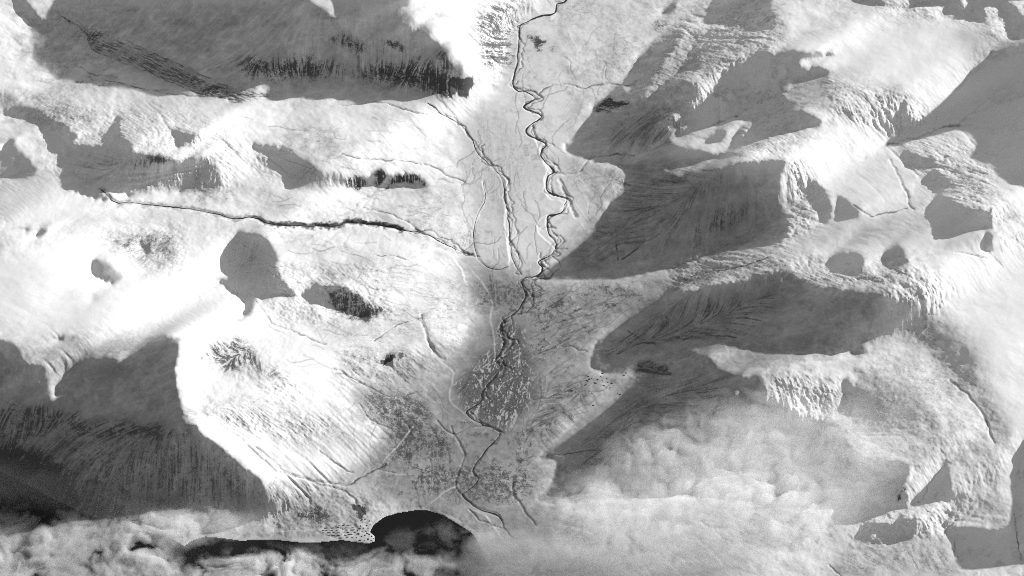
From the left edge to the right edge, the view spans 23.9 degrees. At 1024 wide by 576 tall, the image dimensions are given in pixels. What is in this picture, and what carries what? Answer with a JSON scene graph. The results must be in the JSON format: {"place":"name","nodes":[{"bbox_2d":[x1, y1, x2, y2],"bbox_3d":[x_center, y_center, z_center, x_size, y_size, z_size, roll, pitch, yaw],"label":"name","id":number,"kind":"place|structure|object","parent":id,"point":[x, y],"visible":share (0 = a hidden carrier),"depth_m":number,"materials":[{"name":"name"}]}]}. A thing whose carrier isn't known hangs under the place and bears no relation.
{"place":"outdoors","nodes":[
{"label":"outdoors","id":0,"kind":"place"},
{"bbox_2d":[0,320,371,535],"bbox_3d":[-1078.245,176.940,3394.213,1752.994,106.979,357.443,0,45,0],"label":"mountain","id":1,"kind":"structure","parent":0,"point":[241,421],"depth_m":3382.68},
{"bbox_2d":[0,0,423,110],"bbox_3d":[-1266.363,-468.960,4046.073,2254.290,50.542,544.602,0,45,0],"label":"mountain","id":2,"kind":"structure","parent":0,"point":[31,31],"depth_m":3962.49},
{"bbox_2d":[0,58,452,221],"bbox_3d":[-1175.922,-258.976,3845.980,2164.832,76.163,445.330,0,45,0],"label":"mountain","id":3,"kind":"structure","parent":0,"point":[60,132],"depth_m":3791.52,"materials":[{"name":"white snow"}]},
{"bbox_2d":[0,191,457,363],"bbox_3d":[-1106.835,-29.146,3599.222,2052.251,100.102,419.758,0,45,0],"label":"mountain","id":4,"kind":"structure","parent":0,"point":[76,272],"depth_m":3588.86,"materials":[{"name":"white snow"}]},
{"bbox_2d":[0,471,492,575],"bbox_3d":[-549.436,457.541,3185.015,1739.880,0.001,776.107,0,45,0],"label":"lake","id":5,"kind":"structure","parent":0,"point":[42,534],"depth_m":3285.81,"materials":[{"name":"liquid"}]},
{"bbox_2d":[101,189,400,229],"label":"stream","id":6,"kind":"structure","parent":0,"point":[263,221],"depth_m":3704.00,"materials":[{"name":"liquid"}]},
{"bbox_2d":[33,0,522,101],"bbox_3d":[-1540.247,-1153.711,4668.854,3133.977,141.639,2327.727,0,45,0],"label":"mountain","id":7,"kind":"structure","parent":0,"point":[385,50],"depth_m":3930.59,"materials":[{"name":"grey stone"}]},
{"bbox_2d":[401,229,472,254],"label":"stream","id":8,"kind":"structure","parent":0,"point":[437,240],"depth_m":3682.21,"materials":[{"name":"liquid"}]},
{"bbox_2d":[428,103,521,274],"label":"stream","id":9,"kind":"structure","parent":0,"point":[497,172],"depth_m":3792.78,"materials":[{"name":"liquid"}]},
{"bbox_2d":[473,183,505,269],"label":"stream","id":10,"kind":"structure","parent":0,"point":[473,237],"depth_m":3697.40,"materials":[{"name":"liquid"}]},
{"bbox_2d":[462,0,566,524],"bbox_3d":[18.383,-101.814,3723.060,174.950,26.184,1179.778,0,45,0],"label":"river","id":11,"kind":"structure","parent":0,"point":[538,261],"depth_m":3732.00,"materials":[{"name":"liquid"}]},
{"bbox_2d":[64,0,992,575],"bbox_3d":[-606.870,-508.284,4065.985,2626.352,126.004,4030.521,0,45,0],"label":"valley floor","id":12,"kind":"structure","parent":0,"point":[418,434],"depth_m":3512.67,"materials":[{"name":"grey soil"}]},
{"bbox_2d":[599,132,911,274],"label":"mountain","id":13,"kind":"structure","parent":0,"point":[783,197],"depth_m":3691.08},
{"bbox_2d":[543,345,1023,575],"bbox_3d":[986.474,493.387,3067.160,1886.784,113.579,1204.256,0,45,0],"label":"mountain","id":14,"kind":"structure","parent":0,"point":[883,461],"depth_m":3361.65,"materials":[{"name":"white snow"}]},
{"bbox_2d":[567,0,1023,171],"bbox_3d":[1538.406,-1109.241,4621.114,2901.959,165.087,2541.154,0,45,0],"label":"mountain","id":15,"kind":"structure","parent":0,"point":[695,81],"depth_m":3876.32,"materials":[{"name":"white snow"}]},
{"bbox_2d":[590,240,1023,377],"bbox_3d":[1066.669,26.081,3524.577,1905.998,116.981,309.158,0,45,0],"label":"mountain","id":16,"kind":"structure","parent":0,"point":[952,314],"depth_m":3509.47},
{"bbox_2d":[792,209,993,255],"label":"glacier","id":17,"kind":"object","parent":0,"point":[916,227],"visible":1,"depth_m":3582.05,"materials":[{"name":"white snow"}]},
{"bbox_2d":[884,43,1023,256],"bbox_3d":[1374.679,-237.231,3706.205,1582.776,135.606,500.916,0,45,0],"label":"mountain","id":18,"kind":"structure","parent":0,"point":[958,157],"depth_m":3715.38,"materials":[{"name":"white snow"}]}
]}

